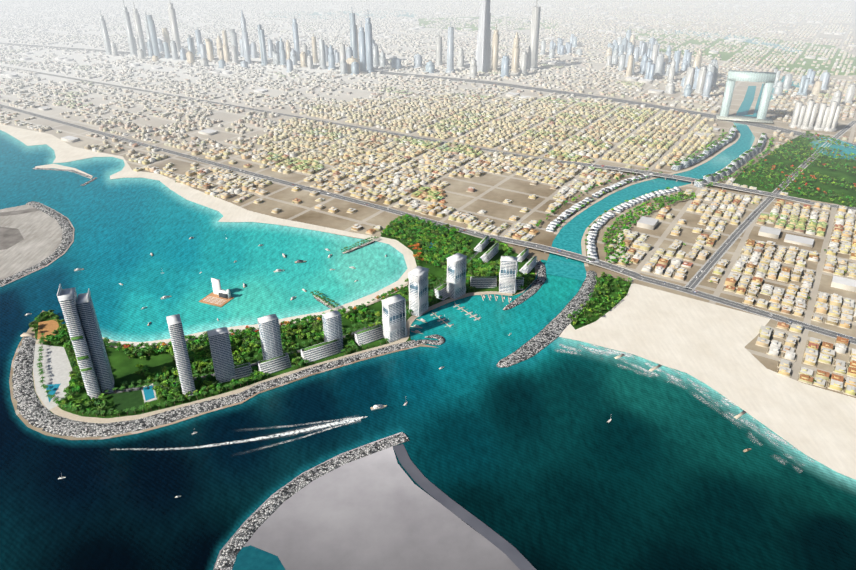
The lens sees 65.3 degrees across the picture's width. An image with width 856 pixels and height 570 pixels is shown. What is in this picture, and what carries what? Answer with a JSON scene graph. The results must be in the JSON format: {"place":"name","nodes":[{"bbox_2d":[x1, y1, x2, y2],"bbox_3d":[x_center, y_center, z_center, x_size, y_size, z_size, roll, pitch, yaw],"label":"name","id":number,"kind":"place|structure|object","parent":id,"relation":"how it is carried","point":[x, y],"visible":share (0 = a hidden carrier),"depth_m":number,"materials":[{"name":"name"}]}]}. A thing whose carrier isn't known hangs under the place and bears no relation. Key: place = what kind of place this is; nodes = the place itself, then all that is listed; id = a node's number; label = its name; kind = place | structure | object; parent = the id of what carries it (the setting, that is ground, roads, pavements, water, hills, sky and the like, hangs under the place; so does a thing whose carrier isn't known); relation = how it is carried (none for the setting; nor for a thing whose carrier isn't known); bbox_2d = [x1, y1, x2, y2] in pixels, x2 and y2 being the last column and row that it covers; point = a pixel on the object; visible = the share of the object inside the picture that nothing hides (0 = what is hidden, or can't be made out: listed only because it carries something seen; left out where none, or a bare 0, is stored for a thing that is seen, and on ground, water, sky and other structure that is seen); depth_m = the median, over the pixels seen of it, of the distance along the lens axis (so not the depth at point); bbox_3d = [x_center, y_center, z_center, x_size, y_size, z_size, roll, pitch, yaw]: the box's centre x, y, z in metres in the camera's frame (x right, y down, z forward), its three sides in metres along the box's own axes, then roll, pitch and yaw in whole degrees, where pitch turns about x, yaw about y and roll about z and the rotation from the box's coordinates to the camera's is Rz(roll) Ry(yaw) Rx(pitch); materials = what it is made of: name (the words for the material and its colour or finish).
{"place":"outdoors","nodes":[
{"label":"outdoors","id":0,"kind":"place"},
{"bbox_2d":[0,208,39,215],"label":"road","id":1,"kind":"structure","parent":0,"point":[17,212],"depth_m":1978.71,"materials":[{"name":"grey asphalt"}]},
{"bbox_2d":[0,202,73,286],"bbox_3d":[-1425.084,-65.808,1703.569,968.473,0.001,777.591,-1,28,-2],"label":"reclaimed island","id":2,"kind":"structure","parent":0,"point":[41,232],"depth_m":1804.01,"materials":[{"name":"beige sand"}]},
{"bbox_2d":[0,227,23,249],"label":"island worksite","id":3,"kind":"object","parent":2,"relation":"on","point":[10,237],"visible":1,"depth_m":1821.11,"materials":[{"name":"beige sand"}]},
{"bbox_2d":[33,344,71,409],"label":"plaza","id":4,"kind":"structure","parent":0,"point":[57,367],"depth_m":1275.81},
{"bbox_2d":[46,384,59,401],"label":"swimming pool","id":5,"kind":"structure","parent":4,"relation":"in","point":[53,387],"depth_m":1229.06,"materials":[{"name":"teal liquid"}]},
{"bbox_2d":[0,124,376,239],"bbox_3d":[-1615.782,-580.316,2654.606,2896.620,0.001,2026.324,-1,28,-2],"label":"beach","id":6,"kind":"structure","parent":0,"point":[66,152],"depth_m":2182.17,"materials":[{"name":"beige sand"}]},
{"bbox_2d":[0,104,488,237],"bbox_3d":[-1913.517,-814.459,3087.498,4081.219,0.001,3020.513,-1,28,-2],"label":"road","id":7,"kind":"structure","parent":0,"point":[300,186],"depth_m":2268.60,"materials":[{"name":"grey asphalt"}]},
{"bbox_2d":[0,105,485,236],"bbox_3d":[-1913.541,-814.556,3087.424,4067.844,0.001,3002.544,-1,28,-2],"label":"jumeirah road median","id":8,"kind":"object","parent":7,"relation":"on","point":[235,169],"visible":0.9,"depth_m":2323.59,"materials":[{"name":"concrete"}]},
{"bbox_2d":[2,104,487,234],"bbox_3d":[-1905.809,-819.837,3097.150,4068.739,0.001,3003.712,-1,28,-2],"label":"jumeirah road west kerb","id":9,"kind":"structure","parent":8,"relation":"on","point":[269,176],"depth_m":2241.48,"materials":[{"name":"concrete"}]},
{"bbox_2d":[2,107,483,238],"bbox_3d":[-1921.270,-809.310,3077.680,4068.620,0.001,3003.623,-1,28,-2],"label":"jumeirah road west kerb","id":10,"kind":"structure","parent":7,"relation":"on","point":[243,173],"depth_m":2277.22,"materials":[{"name":"concrete"}]},
{"bbox_2d":[105,133,852,339],"bbox_3d":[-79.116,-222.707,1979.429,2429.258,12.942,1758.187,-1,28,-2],"label":"cars","id":11,"kind":"object","parent":7,"relation":"on","point":[535,244],"visible":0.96,"depth_m":1858.37,"materials":[{"name":"paint"}]},
{"bbox_2d":[0,66,551,161],"bbox_3d":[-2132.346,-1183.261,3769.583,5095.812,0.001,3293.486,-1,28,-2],"label":"road","id":12,"kind":"structure","parent":0,"point":[288,115],"depth_m":2962.56,"materials":[{"name":"grey asphalt"}]},
{"bbox_2d":[38,73,546,161],"bbox_3d":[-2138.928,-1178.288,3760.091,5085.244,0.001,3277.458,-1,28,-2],"label":"al wasl road west kerb","id":13,"kind":"structure","parent":12,"relation":"on","point":[283,115],"depth_m":2977.45,"materials":[{"name":"concrete"}]},
{"bbox_2d":[42,73,547,160],"bbox_3d":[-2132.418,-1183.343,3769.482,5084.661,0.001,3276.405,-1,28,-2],"label":"al wasl road west median","id":14,"kind":"object","parent":12,"relation":"on","point":[294,116],"visible":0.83,"depth_m":2946.81,"materials":[{"name":"concrete"}]},
{"bbox_2d":[5,66,548,159],"bbox_3d":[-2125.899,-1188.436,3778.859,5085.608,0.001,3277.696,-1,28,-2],"label":"al wasl road west kerb","id":15,"kind":"structure","parent":14,"relation":"on","point":[294,115],"depth_m":2954.37,"materials":[{"name":"concrete"}]},
{"bbox_2d":[32,219,535,423],"bbox_3d":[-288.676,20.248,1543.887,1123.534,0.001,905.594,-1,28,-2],"label":"park ground","id":16,"kind":"structure","parent":0,"point":[123,367],"depth_m":1323.20,"materials":[{"name":"green plant"}]},
{"bbox_2d":[20,333,34,336],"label":"building","id":17,"kind":"structure","parent":16,"relation":"on","point":[28,334],"depth_m":1389.07,"materials":[{"name":"white"}]},
{"bbox_2d":[112,383,142,413],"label":"lawn","id":18,"kind":"structure","parent":16,"relation":"on","point":[123,401],"depth_m":1200.77,"materials":[{"name":"green plant"}]},
{"bbox_2d":[142,383,156,401],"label":"pool deck","id":19,"kind":"structure","parent":16,"relation":"on","point":[155,398],"depth_m":1208.36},
{"bbox_2d":[143,385,154,400],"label":"swimming pool","id":20,"kind":"structure","parent":19,"relation":"on","point":[149,394],"depth_m":1215.98,"materials":[{"name":"teal liquid"}]},
{"bbox_2d":[106,282,407,348],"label":"lagoon walk","id":21,"kind":"structure","parent":16,"relation":"on","point":[406,284],"depth_m":1469.41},
{"bbox_2d":[36,239,496,416],"bbox_3d":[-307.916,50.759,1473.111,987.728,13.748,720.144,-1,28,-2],"label":"peninsula palms","id":22,"kind":"object","parent":16,"relation":"on","point":[124,383],"visible":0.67,"depth_m":1279.56,"materials":[{"name":"green plant"}]},
{"bbox_2d":[57,236,536,398],"bbox_3d":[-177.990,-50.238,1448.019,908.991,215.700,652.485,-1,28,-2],"label":"high-rise buildings","id":23,"kind":"structure","parent":0,"point":[420,272],"depth_m":1266.42,"materials":[{"name":"white concrete"}]},
{"bbox_2d":[71,236,534,371],"bbox_3d":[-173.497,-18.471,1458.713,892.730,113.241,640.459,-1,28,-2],"label":"roof gardens","id":24,"kind":"object","parent":23,"relation":"on","point":[305,349],"visible":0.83,"depth_m":1318.35,"materials":[{"name":"green plant"}]},
{"bbox_2d":[108,242,489,393],"bbox_3d":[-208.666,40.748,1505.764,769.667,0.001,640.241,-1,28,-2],"label":"spine road","id":25,"kind":"structure","parent":0,"point":[252,364],"depth_m":1261.67,"materials":[{"name":"grey asphalt"}]},
{"bbox_2d":[269,10,415,18],"bbox_3d":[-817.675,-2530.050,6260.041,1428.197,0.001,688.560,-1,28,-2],"label":"buildings","id":26,"kind":"structure","parent":0,"point":[372,14],"depth_m":6286.33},
{"bbox_2d":[213,432,519,569],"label":"sand spit","id":27,"kind":"structure","parent":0,"point":[380,510],"depth_m":943.50,"materials":[{"name":"grey sand"}]},
{"bbox_2d":[232,545,284,569],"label":"water lagoon","id":28,"kind":"structure","parent":27,"relation":"in","point":[250,557],"depth_m":897.48,"materials":[{"name":"liquid"}]},
{"bbox_2d":[214,432,408,569],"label":"sand spit rocks","id":29,"kind":"object","parent":27,"relation":"on","point":[242,536],"visible":0.88,"depth_m":1002.73,"materials":[{"name":"grey stone"}]},
{"bbox_2d":[393,444,535,569],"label":"seawall","id":30,"kind":"object","parent":27,"relation":"on","point":[518,559],"visible":1,"depth_m":969.85,"materials":[{"name":"grey concrete"}]},
{"bbox_2d":[0,130,855,569],"bbox_3d":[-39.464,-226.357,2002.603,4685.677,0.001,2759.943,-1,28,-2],"label":"sea water","id":31,"kind":"structure","parent":0,"point":[538,462],"depth_m":1120.44,"materials":[{"name":"teal liquid"}]},
{"bbox_2d":[0,201,72,285],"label":"island rocks","id":32,"kind":"object","parent":31,"relation":"in","point":[67,230],"visible":0.79,"depth_m":1798.17,"materials":[{"name":"grey stone"}]},
{"bbox_2d":[33,168,89,177],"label":"harbour mole","id":33,"kind":"object","parent":31,"relation":"in","point":[77,172],"visible":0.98,"depth_m":2313.09},
{"bbox_2d":[35,164,92,178],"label":"sandbar","id":34,"kind":"structure","parent":31,"relation":"on","point":[56,166],"depth_m":2344.64,"materials":[{"name":"beige sand"}]},
{"bbox_2d":[199,278,233,306],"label":"floating stage","id":35,"kind":"object","parent":31,"relation":"in","point":[218,296],"visible":1,"depth_m":1522.34,"materials":[{"name":"beige wood"}]},
{"bbox_2d":[111,417,359,450],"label":"wake","id":36,"kind":"object","parent":31,"relation":"on","point":[306,429],"visible":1,"depth_m":1120.26,"materials":[{"name":"liquid"}]},
{"bbox_2d":[246,420,358,451],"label":"boat wake","id":37,"kind":"object","parent":31,"relation":"on","point":[310,434],"visible":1,"depth_m":1122.47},
{"bbox_2d":[276,416,357,437],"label":"boat wake","id":38,"kind":"object","parent":31,"relation":"on","point":[322,424],"visible":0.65,"depth_m":1140.38,"materials":[{"name":"liquid"}]},
{"bbox_2d":[343,241,374,253],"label":"jetty rocks","id":39,"kind":"object","parent":31,"relation":"in","point":[359,247],"visible":0.56,"depth_m":1765.21,"materials":[{"name":"grey stone"}]},
{"bbox_2d":[342,239,375,252],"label":"jetty deck","id":40,"kind":"structure","parent":39,"relation":"on","point":[358,246],"depth_m":1768.72,"materials":[{"name":"beige concrete"}]},
{"bbox_2d":[341,236,378,250],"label":"jetty palms","id":41,"kind":"object","parent":39,"relation":"on","point":[366,240],"visible":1,"depth_m":1767.53,"materials":[{"name":"green plant"}]},
{"bbox_2d":[25,237,750,497],"bbox_3d":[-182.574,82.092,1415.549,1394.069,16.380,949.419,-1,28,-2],"label":"boats","id":42,"kind":"object","parent":31,"relation":"on","point":[378,406],"visible":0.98,"depth_m":1467.78,"materials":[{"name":"paint"}]},
{"bbox_2d":[416,335,444,344],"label":"rocks","id":43,"kind":"object","parent":31,"relation":"in","point":[440,340],"visible":0.73,"depth_m":1366.26,"materials":[{"name":"grey stone"}]},
{"bbox_2d":[410,294,509,333],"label":"boat docks","id":44,"kind":"object","parent":31,"relation":"in","point":[461,311],"visible":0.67,"depth_m":1461.80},
{"bbox_2d":[556,349,800,472],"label":"surf line","id":45,"kind":"object","parent":31,"relation":"on","point":[692,394],"visible":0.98,"depth_m":1214.08,"materials":[{"name":"liquid"}]},
{"bbox_2d":[559,343,799,464],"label":"surf line","id":46,"kind":"object","parent":31,"relation":"on","point":[641,368],"visible":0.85,"depth_m":1267.90,"materials":[{"name":"liquid"}]},
{"bbox_2d":[614,354,745,418],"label":"beach groynes","id":47,"kind":"object","parent":31,"relation":"on","point":[659,365],"visible":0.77,"depth_m":1282.55,"materials":[{"name":"white stone"}]},
{"bbox_2d":[565,338,796,448],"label":"surf line","id":48,"kind":"object","parent":31,"relation":"on","point":[726,399],"visible":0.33,"depth_m":1228.50,"materials":[{"name":"liquid"}]},
{"bbox_2d":[565,339,812,461],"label":"surf line","id":49,"kind":"object","parent":31,"relation":"on","point":[610,352],"visible":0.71,"depth_m":1263.73,"materials":[{"name":"liquid"}]},
{"bbox_2d":[0,0,855,439],"bbox_3d":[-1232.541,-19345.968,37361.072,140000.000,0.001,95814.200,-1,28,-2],"label":"mainland","id":50,"kind":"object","parent":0,"point":[492,192],"depth_m":2635.14,"materials":[{"name":"beige sand"}]},
{"bbox_2d":[12,336,418,437],"bbox_3d":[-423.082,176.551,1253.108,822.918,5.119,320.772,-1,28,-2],"label":"peninsula rocks","id":51,"kind":"object","parent":50,"relation":"on","point":[33,410],"visible":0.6,"depth_m":1186.22,"materials":[{"name":"grey stone"}]},
{"bbox_2d":[102,237,416,346],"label":"beach","id":52,"kind":"structure","parent":50,"relation":"on","point":[407,253],"depth_m":1524.39,"materials":[{"name":"beige sand"}]},
{"bbox_2d":[33,291,512,422],"bbox_3d":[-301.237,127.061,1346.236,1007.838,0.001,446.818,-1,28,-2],"label":"promenade","id":53,"kind":"structure","parent":50,"relation":"on","point":[57,410],"depth_m":1223.92,"materials":[{"name":"beige concrete"}]},
{"bbox_2d":[37,320,58,341],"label":"sandy clearing","id":54,"kind":"structure","parent":53,"relation":"on","point":[47,327],"depth_m":1414.80,"materials":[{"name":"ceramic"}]},
{"bbox_2d":[29,214,535,415],"bbox_3d":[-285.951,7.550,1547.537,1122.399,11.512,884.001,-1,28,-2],"label":"trees","id":55,"kind":"object","parent":50,"relation":"on","point":[199,360],"visible":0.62,"depth_m":1378.42,"materials":[{"name":"green plant"}]},
{"bbox_2d":[0,0,855,394],"bbox_3d":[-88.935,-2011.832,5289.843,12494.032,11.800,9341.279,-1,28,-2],"label":"city houses","id":56,"kind":"structure","parent":50,"relation":"on","point":[294,8],"depth_m":3208.62,"materials":[{"name":"beige concrete"}]},
{"bbox_2d":[39,102,855,391],"bbox_3d":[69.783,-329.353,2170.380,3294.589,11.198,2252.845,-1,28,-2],"label":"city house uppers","id":57,"kind":"object","parent":56,"relation":"on","point":[834,308],"visible":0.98,"depth_m":2339.47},
{"bbox_2d":[99,0,855,131],"bbox_3d":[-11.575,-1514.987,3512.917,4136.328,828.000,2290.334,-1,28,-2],"label":"skyscrapers","id":58,"kind":"structure","parent":50,"relation":"on","point":[654,62],"depth_m":3872.16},
{"bbox_2d":[124,114,850,381],"bbox_3d":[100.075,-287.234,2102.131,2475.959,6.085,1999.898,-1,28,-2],"label":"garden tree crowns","id":59,"kind":"object","parent":50,"relation":"on","point":[579,174],"visible":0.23,"depth_m":2053.26,"materials":[{"name":"green plant"}]},
{"bbox_2d":[177,165,855,396],"bbox_3d":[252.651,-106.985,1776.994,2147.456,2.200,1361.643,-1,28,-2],"label":"city plot walls","id":60,"kind":"structure","parent":50,"relation":"on","point":[645,250],"depth_m":1790.63,"materials":[{"name":"beige concrete"}]},
{"bbox_2d":[180,164,855,391],"bbox_3d":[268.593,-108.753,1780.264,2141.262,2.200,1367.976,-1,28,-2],"label":"houses","id":61,"kind":"structure","parent":50,"relation":"on","point":[553,212],"depth_m":2002.44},
{"bbox_2d":[185,168,855,392],"bbox_3d":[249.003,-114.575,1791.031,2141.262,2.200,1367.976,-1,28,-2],"label":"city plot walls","id":62,"kind":"structure","parent":50,"relation":"on","point":[731,269],"depth_m":1703.08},
{"bbox_2d":[503,260,546,309],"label":"rocks","id":63,"kind":"object","parent":50,"relation":"on","point":[536,285],"visible":0.83,"depth_m":1564.33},
{"bbox_2d":[211,165,854,386],"bbox_3d":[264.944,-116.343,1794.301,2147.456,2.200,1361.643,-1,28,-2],"label":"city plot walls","id":64,"kind":"structure","parent":50,"relation":"on","point":[720,259],"depth_m":1733.16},
{"bbox_2d":[496,270,596,367],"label":"rocks","id":65,"kind":"object","parent":50,"relation":"on","point":[552,330],"visible":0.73,"depth_m":1404.57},
{"bbox_2d":[494,235,639,278],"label":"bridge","id":66,"kind":"structure","parent":50,"relation":"on","point":[569,257],"depth_m":1701.27,"materials":[{"name":"concrete"}]},
{"bbox_2d":[489,235,640,278],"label":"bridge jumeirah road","id":67,"kind":"structure","parent":66,"relation":"on","point":[570,255],"depth_m":1711.36,"materials":[{"name":"concrete"}]},
{"bbox_2d":[493,237,638,276],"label":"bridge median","id":68,"kind":"object","parent":67,"relation":"on","point":[566,253],"visible":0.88,"depth_m":1713.70,"materials":[{"name":"concrete"}]},
{"bbox_2d":[539,131,772,263],"bbox_3d":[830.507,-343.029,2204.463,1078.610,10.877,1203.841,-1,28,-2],"label":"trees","id":69,"kind":"object","parent":50,"relation":"on","point":[652,204],"visible":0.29,"depth_m":2055.95,"materials":[{"name":"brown plant"}]},
{"bbox_2d":[536,129,774,263],"bbox_3d":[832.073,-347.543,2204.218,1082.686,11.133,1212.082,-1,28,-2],"label":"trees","id":70,"kind":"object","parent":69,"relation":"on","point":[648,210],"visible":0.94,"depth_m":1975.34,"materials":[{"name":"green plant"}]},
{"bbox_2d":[546,125,766,264],"bbox_3d":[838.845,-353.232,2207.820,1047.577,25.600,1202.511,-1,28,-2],"label":"waterfront buildings","id":71,"kind":"structure","parent":50,"relation":"on","point":[591,247],"depth_m":2167.56,"materials":[{"name":"white concrete"}]},
{"bbox_2d":[557,160,809,203],"bbox_3d":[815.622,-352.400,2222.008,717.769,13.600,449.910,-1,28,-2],"label":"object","id":72,"kind":"structure","parent":50,"relation":"on","point":[691,181],"depth_m":2196.94,"materials":[{"name":"concrete"}]},
{"bbox_2d":[557,161,809,203],"bbox_3d":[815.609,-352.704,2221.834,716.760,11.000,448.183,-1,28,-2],"label":"road","id":73,"kind":"structure","parent":72,"relation":"on","point":[738,188],"depth_m":2208.99,"materials":[{"name":"grey asphalt"}]},
{"bbox_2d":[575,163,810,202],"bbox_3d":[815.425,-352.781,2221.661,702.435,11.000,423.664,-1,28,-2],"label":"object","id":74,"kind":"object","parent":73,"relation":"on","point":[690,179],"visible":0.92,"depth_m":2200.42,"materials":[{"name":"concrete"}]},
{"bbox_2d":[716,70,775,122],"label":"building frame","id":75,"kind":"object","parent":50,"relation":"on","point":[766,78],"depth_m":2848.01,"materials":[{"name":"white concrete"}]},
{"bbox_2d":[636,279,855,344],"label":"median","id":76,"kind":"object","parent":50,"relation":"on","point":[737,308],"depth_m":1488.23,"materials":[{"name":"concrete"}]},
{"bbox_2d":[734,131,855,207],"bbox_3d":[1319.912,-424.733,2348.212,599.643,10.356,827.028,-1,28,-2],"label":"safa park trees crowns","id":77,"kind":"object","parent":50,"relation":"on","point":[800,168],"visible":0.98,"depth_m":2305.94,"materials":[{"name":"green plant"}]},
{"bbox_2d":[0,0,855,291],"bbox_3d":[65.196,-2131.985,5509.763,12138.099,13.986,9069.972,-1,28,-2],"label":"buildings","id":78,"kind":"structure","parent":0,"point":[847,284],"depth_m":3974.17,"materials":[{"name":"beige concrete"}]},
{"bbox_2d":[1,43,855,145],"bbox_3d":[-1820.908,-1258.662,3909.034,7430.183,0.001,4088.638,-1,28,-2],"label":"road","id":79,"kind":"structure","parent":0,"point":[661,107],"depth_m":3383.59,"materials":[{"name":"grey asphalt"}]},
{"bbox_2d":[0,43,830,140],"bbox_3d":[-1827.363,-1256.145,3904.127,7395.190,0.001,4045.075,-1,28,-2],"label":"sheikh zayed road median","id":80,"kind":"object","parent":79,"relation":"on","point":[510,85],"visible":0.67,"depth_m":3444.24,"materials":[{"name":"concrete"}]},
{"bbox_2d":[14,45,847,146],"bbox_3d":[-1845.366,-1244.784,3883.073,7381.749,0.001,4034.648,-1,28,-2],"label":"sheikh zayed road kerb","id":81,"kind":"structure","parent":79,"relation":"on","point":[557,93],"depth_m":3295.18,"materials":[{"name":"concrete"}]},
{"bbox_2d":[418,16,558,30],"bbox_3d":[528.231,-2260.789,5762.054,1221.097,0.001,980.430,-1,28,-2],"label":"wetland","id":82,"kind":"object","parent":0,"point":[425,22],"depth_m":5719.85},
{"bbox_2d":[570,275,631,329],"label":"grass","id":83,"kind":"structure","parent":0,"point":[578,324],"depth_m":1512.21,"materials":[{"name":"green plant"}]},
{"bbox_2d":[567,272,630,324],"bbox_3d":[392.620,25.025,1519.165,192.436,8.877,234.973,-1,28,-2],"label":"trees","id":84,"kind":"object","parent":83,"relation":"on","point":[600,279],"visible":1,"depth_m":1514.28,"materials":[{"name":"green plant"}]},
{"bbox_2d":[554,132,740,234],"bbox_3d":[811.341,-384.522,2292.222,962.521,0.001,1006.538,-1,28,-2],"label":"canal quay","id":85,"kind":"structure","parent":0,"point":[606,195],"depth_m":2181.80,"materials":[{"name":"beige concrete"}]},
{"bbox_2d":[545,86,755,280],"bbox_3d":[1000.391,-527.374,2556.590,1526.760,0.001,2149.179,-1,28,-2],"label":"canal water","id":86,"kind":"structure","parent":0,"point":[569,236],"depth_m":2094.07,"materials":[{"name":"teal liquid"}]},
{"bbox_2d":[581,137,757,266],"bbox_3d":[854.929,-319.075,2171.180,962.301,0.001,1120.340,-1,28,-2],"label":"canal quay","id":87,"kind":"structure","parent":0,"point":[596,219],"depth_m":1871.01,"materials":[{"name":"beige concrete"}]},
{"bbox_2d":[559,283,855,479],"bbox_3d":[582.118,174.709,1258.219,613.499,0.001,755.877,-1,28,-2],"label":"beach","id":88,"kind":"structure","parent":0,"point":[706,343],"depth_m":1308.05,"materials":[{"name":"beige sand"}]},
{"bbox_2d":[686,197,773,289],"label":"cross road","id":89,"kind":"structure","parent":0,"point":[736,233],"depth_m":1775.23,"materials":[{"name":"grey asphalt"}]},
{"bbox_2d":[683,197,767,287],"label":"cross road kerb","id":90,"kind":"structure","parent":89,"relation":"on","point":[725,241],"depth_m":1797.24,"materials":[{"name":"concrete"}]},
{"bbox_2d":[693,198,774,290],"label":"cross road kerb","id":91,"kind":"structure","parent":89,"relation":"on","point":[732,244],"depth_m":1780.43,"materials":[{"name":"concrete"}]},
{"bbox_2d":[666,29,800,51],"bbox_3d":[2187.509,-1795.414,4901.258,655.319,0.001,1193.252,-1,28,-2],"label":"creek water","id":92,"kind":"structure","parent":0,"point":[748,40],"depth_m":4887.54,"materials":[{"name":"grey liquid"}]},
{"bbox_2d":[625,29,855,74],"bbox_3d":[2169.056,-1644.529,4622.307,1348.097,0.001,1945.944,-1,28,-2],"label":"wetland","id":93,"kind":"object","parent":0,"point":[725,56],"visible":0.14,"depth_m":4364.99,"materials":[{"name":"green plant"}]},
{"bbox_2d":[637,275,855,343],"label":"jumeirah road","id":94,"kind":"structure","parent":0,"point":[751,310],"depth_m":1484.64,"materials":[{"name":"grey asphalt"}]},
{"bbox_2d":[745,76,798,116],"bbox_3d":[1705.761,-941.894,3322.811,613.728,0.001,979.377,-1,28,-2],"label":"business bay basin","id":95,"kind":"object","parent":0,"point":[758,102],"visible":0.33,"depth_m":3314.12,"materials":[{"name":"liquid"}]},
{"bbox_2d":[733,134,855,206],"bbox_3d":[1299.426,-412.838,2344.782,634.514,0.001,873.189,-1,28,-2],"label":"park lawn","id":96,"kind":"structure","parent":0,"point":[849,176],"depth_m":2259.72,"materials":[{"name":"green plant"}]},
{"bbox_2d":[769,121,855,197],"bbox_3d":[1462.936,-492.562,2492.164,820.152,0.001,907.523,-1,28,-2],"label":"cross road","id":97,"kind":"structure","parent":0,"point":[803,166],"depth_m":2392.06,"materials":[{"name":"grey asphalt"}]},
{"bbox_2d":[768,120,852,196],"bbox_3d":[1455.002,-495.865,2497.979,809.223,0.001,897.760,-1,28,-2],"label":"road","id":98,"kind":"structure","parent":97,"relation":"on","point":[814,152],"depth_m":2512.59,"materials":[{"name":"grey asphalt"}]},
{"bbox_2d":[779,123,855,193],"bbox_3d":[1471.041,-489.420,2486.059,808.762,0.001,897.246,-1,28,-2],"label":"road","id":99,"kind":"structure","parent":97,"relation":"on","point":[817,156],"depth_m":2416.92,"materials":[{"name":"grey asphalt"}]},
{"bbox_2d":[810,137,855,159],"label":"pond","id":100,"kind":"structure","parent":0,"point":[848,150],"depth_m":2540.71,"materials":[{"name":"liquid"}]},
{"bbox_2d":[811,202,855,209],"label":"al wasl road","id":101,"kind":"structure","parent":0,"point":[834,206],"depth_m":2019.98,"materials":[{"name":"grey asphalt"}]},
{"label":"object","id":102,"kind":"structure","parent":0,"visible":0},
{"bbox_2d":[315,297,333,308],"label":"jetty rocks","id":103,"kind":"object","parent":102,"relation":"on","point":[323,303],"visible":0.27,"depth_m":1504.25,"materials":[{"name":"grey stone"}]},
{"bbox_2d":[311,290,338,307],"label":"jetty palms","id":104,"kind":"object","parent":103,"relation":"on","point":[321,298],"visible":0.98,"depth_m":1503.60,"materials":[{"name":"green plant"}]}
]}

